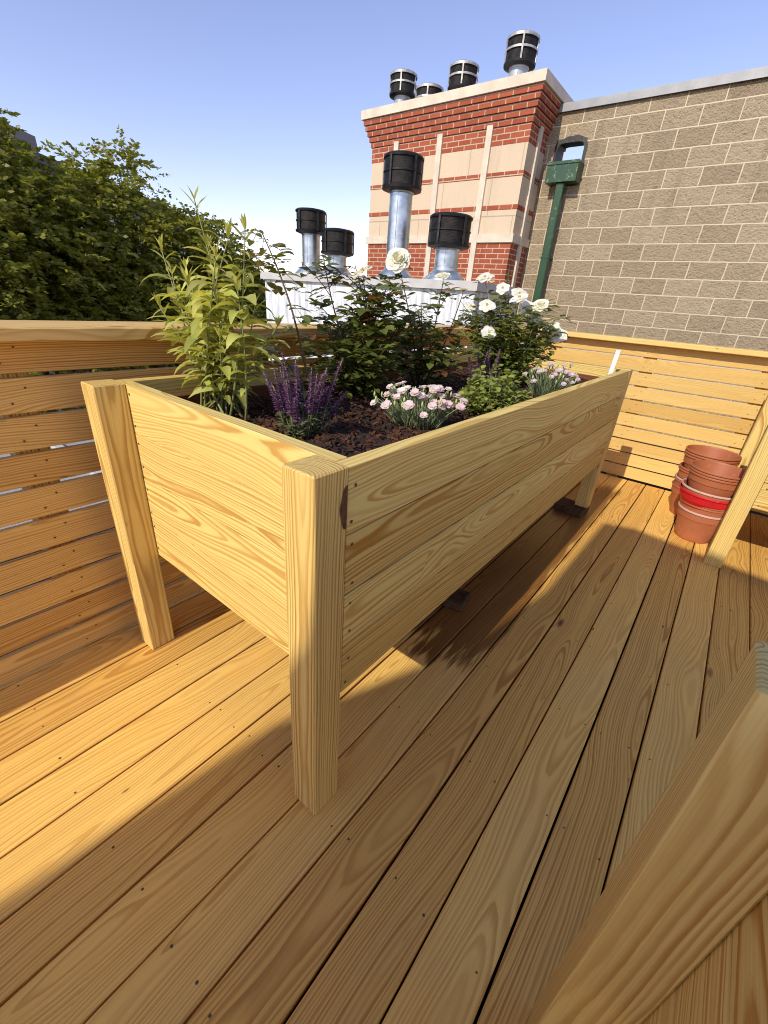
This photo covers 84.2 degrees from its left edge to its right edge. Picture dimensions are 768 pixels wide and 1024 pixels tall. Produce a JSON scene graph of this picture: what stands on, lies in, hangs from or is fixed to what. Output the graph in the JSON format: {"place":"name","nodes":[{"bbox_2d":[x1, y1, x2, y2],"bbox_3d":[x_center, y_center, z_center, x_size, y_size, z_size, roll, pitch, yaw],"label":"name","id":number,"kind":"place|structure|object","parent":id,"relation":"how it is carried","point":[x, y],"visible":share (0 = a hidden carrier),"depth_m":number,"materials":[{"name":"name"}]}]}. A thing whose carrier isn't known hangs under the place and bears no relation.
{"place":"outdoors","nodes":[
{"label":"outdoors","id":0,"kind":"place"},
{"bbox_2d":[0,439,108,529],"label":"neighbour building","id":1,"kind":"structure","parent":0,"point":[52,447],"depth_m":5.14,"materials":[{"name":"grey paint"}]},
{"bbox_2d":[0,436,767,1023],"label":"roof surface","id":2,"kind":"object","parent":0,"point":[466,752],"depth_m":1.54,"materials":[{"name":"black"}]},
{"bbox_2d":[0,320,530,685],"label":"slat fence","id":3,"kind":"object","parent":2,"relation":"on","point":[35,467],"visible":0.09,"depth_m":1.42,"materials":[{"name":"brown wood"}]},
{"bbox_2d":[358,489,718,1023],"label":"deck joists","id":4,"kind":"object","parent":2,"relation":"on","point":[531,881],"depth_m":1.61,"materials":[{"name":"brown wood"}]},
{"bbox_2d":[0,473,767,1023],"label":"deck","id":5,"kind":"structure","parent":4,"relation":"on","point":[174,849],"depth_m":1.24,"materials":[{"name":"brown wood"}]},
{"bbox_2d":[81,350,632,814],"bbox_3d":[0.306,-0.197,2.202,1.004,1.010,2.740,23,32,32],"label":"planter box","id":6,"kind":"object","parent":5,"relation":"on","point":[333,574],"visible":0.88,"depth_m":1.17,"materials":[{"name":"brown wood"}]},
{"bbox_2d":[203,363,587,457],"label":"soil","id":7,"kind":"structure","parent":6,"relation":"in","point":[361,424],"depth_m":1.50,"materials":[{"name":"brown soil"}]},
{"bbox_2d":[139,185,289,420],"bbox_3d":[-0.531,-0.609,1.311,0.571,0.648,0.326,23,32,32],"label":"leafy perennial","id":8,"kind":"object","parent":7,"relation":"on","point":[212,380],"visible":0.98,"depth_m":1.27,"materials":[{"name":"green plant"}]},
{"bbox_2d":[241,229,326,397],"bbox_3d":[-0.361,-0.667,1.523,0.360,0.584,0.264,23,32,32],"label":"rose bush","id":9,"kind":"object","parent":7,"relation":"on","point":[276,289],"visible":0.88,"depth_m":1.47,"materials":[{"name":"green plant"}]},
{"bbox_2d":[262,352,348,438],"bbox_3d":[-0.241,-0.331,1.241,0.239,0.251,0.208,23,32,32],"label":"purple salvia","id":10,"kind":"object","parent":7,"relation":"on","point":[288,402],"visible":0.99,"depth_m":1.22,"materials":[{"name":"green plant"}]},
{"bbox_2d":[286,253,418,403],"bbox_3d":[-0.128,-0.734,1.749,0.597,0.549,0.541,23,32,32],"label":"rose bush","id":11,"kind":"object","parent":7,"relation":"on","point":[365,367],"visible":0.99,"depth_m":1.65,"materials":[{"name":"green plant"}]},
{"bbox_2d":[399,367,438,385],"bbox_3d":[0.183,-0.730,2.260,0.224,0.092,0.206,-16,33,-35],"label":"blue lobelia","id":12,"kind":"object","parent":7,"relation":"on","point":[420,379],"visible":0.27,"depth_m":2.25,"materials":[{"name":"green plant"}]},
{"bbox_2d":[370,381,468,429],"bbox_3d":[0.117,-0.373,1.468,0.335,0.154,0.323,-4,28,-17],"label":"dianthus","id":13,"kind":"object","parent":7,"relation":"on","point":[430,413],"visible":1,"depth_m":1.42,"materials":[{"name":"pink plant"}]},
{"bbox_2d":[377,247,483,390],"bbox_3d":[0.174,-0.830,1.914,0.525,0.604,0.416,3,27,-2],"label":"rose bush","id":14,"kind":"object","parent":7,"relation":"on","point":[397,261],"visible":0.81,"depth_m":1.87,"materials":[{"name":"green plant"}]},
{"bbox_2d":[468,347,501,396],"bbox_3d":[0.449,-0.603,1.897,0.146,0.249,0.123,-13,32,-32],"label":"purple salvia","id":15,"kind":"object","parent":7,"relation":"on","point":[482,363],"visible":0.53,"depth_m":1.86,"materials":[{"name":"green plant"}]},
{"bbox_2d":[453,363,532,414],"bbox_3d":[0.433,-0.480,1.681,0.320,0.200,0.363,23,32,32],"label":"herb mound","id":16,"kind":"object","parent":7,"relation":"on","point":[479,398],"visible":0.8,"depth_m":1.64,"materials":[{"name":"green plant"}]},
{"bbox_2d":[446,271,576,388],"bbox_3d":[0.641,-0.967,2.289,0.698,0.587,0.479,23,32,32],"label":"rose bush","id":17,"kind":"object","parent":7,"relation":"on","point":[514,354],"visible":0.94,"depth_m":2.22,"materials":[{"name":"green plant"}]},
{"bbox_2d":[522,363,579,396],"bbox_3d":[0.828,-0.650,2.105,0.282,0.180,0.278,23,32,32],"label":"dianthus","id":18,"kind":"object","parent":7,"relation":"on","point":[556,383],"visible":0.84,"depth_m":2.05,"materials":[{"name":"plant"}]},
{"bbox_2d":[608,350,620,373],"bbox_3d":[1.357,-0.806,2.568,0.024,0.330,0.008,19,31,20],"label":"plant marker","id":19,"kind":"object","parent":7,"relation":"in","point":[614,361],"visible":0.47,"depth_m":2.52,"materials":[{"name":"white plastic"}]},
{"bbox_2d":[553,497,588,517],"bbox_3d":[1.379,-0.037,3.130,0.200,0.050,0.170,25,33,36],"label":"stone paver","id":20,"kind":"object","parent":5,"relation":"on","point":[566,505],"visible":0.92,"depth_m":3.08,"materials":[{"name":"stone"}]},
{"bbox_2d":[527,641,767,1023],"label":"planter box","id":21,"kind":"object","parent":5,"relation":"on","point":[673,929],"visible":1,"depth_m":0.47,"materials":[{"name":"brown wood"}]},
{"bbox_2d":[669,479,679,514],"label":"flower pot","id":22,"kind":"object","parent":5,"relation":"on","point":[675,495],"visible":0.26,"depth_m":3.17,"materials":[{"name":"ceramic"}]},
{"bbox_2d":[674,476,681,485],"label":"flower pot","id":23,"kind":"object","parent":22,"relation":"on","point":[677,482],"visible":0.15,"depth_m":3.12,"materials":[{"name":"ceramic"}]},
{"bbox_2d":[674,501,721,543],"bbox_3d":[2.098,0.072,2.840,0.293,0.215,0.293,23,32,32],"label":"flower pot","id":24,"kind":"object","parent":5,"relation":"on","point":[693,527],"visible":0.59,"depth_m":2.77,"materials":[{"name":"ceramic"}]},
{"bbox_2d":[680,497,724,517],"bbox_3d":[2.101,0.032,2.820,0.299,0.215,0.299,23,32,32],"label":"flower pot","id":25,"kind":"object","parent":24,"relation":"on","point":[690,508],"visible":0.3,"depth_m":2.71,"materials":[{"name":"ceramic"}]},
{"bbox_2d":[697,507,725,517],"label":"flower pot","id":26,"kind":"object","parent":25,"relation":"on","point":[707,514],"visible":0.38,"depth_m":2.66,"materials":[{"name":"ceramic"}]},
{"bbox_2d":[701,511,723,515],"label":"flower pot","id":27,"kind":"object","parent":26,"relation":"on","point":[712,513],"visible":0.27,"depth_m":2.66,"materials":[{"name":"ceramic"}]},
{"bbox_2d":[703,395,767,567],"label":"planter box","id":28,"kind":"object","parent":5,"relation":"on","point":[751,490],"visible":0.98,"depth_m":2.41,"materials":[{"name":"brown wood"}]},
{"bbox_2d":[539,329,767,514],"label":"slat fence","id":29,"kind":"object","parent":2,"relation":"on","point":[639,392],"visible":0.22,"depth_m":3.45,"materials":[{"name":"brown wood"}]},
{"bbox_2d":[0,0,767,279],"label":"sky","id":30,"kind":"structure","parent":0,"point":[258,105],"materials":[{"name":"blue"}]},
{"bbox_2d":[440,589,470,611],"bbox_3d":[0.330,0.415,2.069,0.150,0.040,0.130,17,29,24],"label":"stone paver","id":31,"kind":"object","parent":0,"point":[457,600],"visible":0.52,"depth_m":2.02,"materials":[{"name":"stone"}]},
{"label":"ground","id":32,"kind":"structure","parent":0,"visible":0},
{"bbox_2d":[0,107,169,413],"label":"street tree","id":33,"kind":"object","parent":32,"relation":"on","point":[20,265],"visible":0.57,"depth_m":7.74,"materials":[{"name":"green plant"}]},
{"bbox_2d":[0,126,196,410],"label":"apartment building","id":34,"kind":"structure","parent":32,"relation":"on","point":[27,137],"depth_m":18.11,"materials":[{"name":"grey glass"}]},
{"bbox_2d":[11,125,259,371],"bbox_3d":[-6.006,-1.780,12.109,4.420,14.147,5.742,23,32,32],"label":"street tree","id":35,"kind":"object","parent":32,"relation":"on","point":[147,226],"visible":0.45,"depth_m":8.96,"materials":[{"name":"green plant"}]},
{"bbox_2d":[149,198,268,363],"bbox_3d":[-4.735,-1.991,13.829,4.103,13.169,5.155,23,32,32],"label":"street tree","id":36,"kind":"object","parent":32,"relation":"on","point":[260,311],"visible":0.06,"depth_m":10.87,"materials":[{"name":"green plant"}]},
{"bbox_2d":[260,272,524,360],"bbox_3d":[-0.449,2.027,8.268,3.540,11.525,1.250,23,32,32],"label":"chimney chase","id":37,"kind":"object","parent":32,"relation":"on","point":[277,303],"visible":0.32,"depth_m":5.21,"materials":[{"name":"white paint"}]},
{"bbox_2d":[295,207,326,273],"bbox_3d":[-1.001,-3.688,5.831,0.460,0.786,0.460,23,32,32],"label":"roof vent","id":38,"kind":"object","parent":37,"relation":"on","point":[311,222],"visible":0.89,"depth_m":5.68,"materials":[{"name":"metal"}]},
{"bbox_2d":[321,228,353,275],"bbox_3d":[-0.620,-3.419,5.617,0.460,0.551,0.460,23,32,32],"label":"roof vent","id":39,"kind":"object","parent":37,"relation":"on","point":[338,245],"visible":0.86,"depth_m":5.44,"materials":[{"name":"metal"}]},
{"bbox_2d":[376,150,423,277],"bbox_3d":[0.180,-3.389,4.939,0.480,1.216,0.480,23,32,32],"label":"roof vent","id":40,"kind":"object","parent":37,"relation":"on","point":[402,177],"visible":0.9,"depth_m":4.73,"materials":[{"name":"metal"}]},
{"bbox_2d":[424,212,472,280],"bbox_3d":[0.706,-2.905,4.693,0.480,0.646,0.480,23,32,32],"label":"roof vent","id":41,"kind":"object","parent":37,"relation":"on","point":[449,233],"visible":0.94,"depth_m":4.51,"materials":[{"name":"metal"}]},
{"bbox_2d":[361,67,572,287],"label":"brick tower","id":42,"kind":"structure","parent":32,"relation":"on","point":[480,148],"depth_m":6.30,"materials":[{"name":"brick"}]},
{"bbox_2d":[389,68,417,102],"bbox_3d":[0.313,-7.077,7.336,0.464,0.734,0.464,23,32,32],"label":"roof vent","id":43,"kind":"object","parent":42,"relation":"on","point":[403,86],"visible":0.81,"depth_m":7.11,"materials":[{"name":"black metal"}]},
{"bbox_2d":[415,82,443,97],"bbox_3d":[0.740,-6.777,7.096,0.464,0.474,0.464,23,32,32],"label":"roof vent","id":44,"kind":"object","parent":42,"relation":"on","point":[426,89],"visible":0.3,"depth_m":6.86,"materials":[{"name":"black metal"}]},
{"bbox_2d":[447,59,478,89],"bbox_3d":[1.230,-6.645,6.730,0.464,0.634,0.464,23,32,32],"label":"roof vent","id":45,"kind":"object","parent":42,"relation":"on","point":[463,72],"visible":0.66,"depth_m":6.51,"materials":[{"name":"black metal"}]},
{"bbox_2d":[503,29,539,76],"bbox_3d":[1.960,-6.402,6.203,0.464,0.774,0.464,23,32,32],"label":"roof vent","id":46,"kind":"object","parent":42,"relation":"on","point":[521,51],"visible":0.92,"depth_m":5.98,"materials":[{"name":"black metal"}]},
{"bbox_2d":[514,66,767,446],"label":"block wall","id":47,"kind":"structure","parent":32,"relation":"on","point":[661,233],"depth_m":5.55,"materials":[{"name":"concrete"}]},
{"bbox_2d":[524,135,587,350],"bbox_3d":[2.442,-3.156,6.878,0.499,4.583,0.422,23,32,32],"label":"scupper drain","id":48,"kind":"object","parent":47,"relation":"attached to","point":[560,175],"visible":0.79,"depth_m":6.03,"materials":[{"name":"green paint"}]},
{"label":"flower pot","id":49,"kind":"object","parent":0,"visible":0},
{"bbox_2d":[679,482,729,511],"bbox_3d":[2.103,-0.038,2.788,0.351,0.215,0.351,23,32,32],"label":"flower pot","id":50,"kind":"object","parent":49,"relation":"on","point":[693,499],"visible":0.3,"depth_m":2.67,"materials":[{"name":"red ceramic"}]},
{"bbox_2d":[682,478,731,501],"bbox_3d":[2.104,-0.075,2.766,0.341,0.185,0.341,23,32,32],"label":"flower pot","id":51,"kind":"object","parent":50,"relation":"on","point":[697,492],"visible":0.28,"depth_m":2.64,"materials":[{"name":"ceramic"}]},
{"bbox_2d":[688,467,738,497],"bbox_3d":[2.110,-0.151,2.729,0.325,0.205,0.325,23,32,32],"label":"flower pot","id":52,"kind":"object","parent":51,"relation":"on","point":[704,484],"visible":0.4,"depth_m":2.61,"materials":[{"name":"ceramic"}]},
{"bbox_2d":[689,465,739,482],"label":"flower pot","id":53,"kind":"object","parent":52,"relation":"on","point":[713,477],"visible":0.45,"depth_m":2.58,"materials":[{"name":"ceramic"}]},
{"bbox_2d":[690,460,745,480],"bbox_3d":[2.113,-0.181,2.714,0.329,0.205,0.329,23,32,32],"label":"flower pot","id":54,"kind":"object","parent":53,"relation":"on","point":[722,470],"visible":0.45,"depth_m":2.77,"materials":[{"name":"ceramic"}]},
{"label":"flower pot","id":55,"kind":"object","parent":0,"visible":0},
{"bbox_2d":[677,466,688,478],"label":"flower pot","id":56,"kind":"object","parent":55,"relation":"on","point":[682,473],"visible":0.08,"depth_m":3.08,"materials":[{"name":"ceramic"}]},
{"bbox_2d":[679,462,688,471],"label":"flower pot","id":57,"kind":"object","parent":56,"relation":"on","point":[681,464],"visible":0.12,"depth_m":3.08,"materials":[{"name":"ceramic"}]},
{"bbox_2d":[683,451,739,468],"bbox_3d":[2.321,-0.285,3.075,0.333,0.245,0.333,23,32,32],"label":"flower pot","id":58,"kind":"object","parent":57,"relation":"on","point":[687,459],"visible":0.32,"depth_m":3.03,"materials":[{"name":"ceramic"}]},
{"bbox_2d":[685,449,740,464],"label":"flower pot","id":59,"kind":"object","parent":58,"relation":"on","point":[698,457],"visible":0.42,"depth_m":2.91,"materials":[{"name":"ceramic"}]},
{"bbox_2d":[686,445,741,461],"bbox_3d":[2.323,-0.317,3.059,0.333,0.245,0.333,23,32,32],"label":"flower pot","id":60,"kind":"object","parent":59,"relation":"on","point":[713,453],"visible":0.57,"depth_m":3.09,"materials":[{"name":"ceramic"}]}
]}

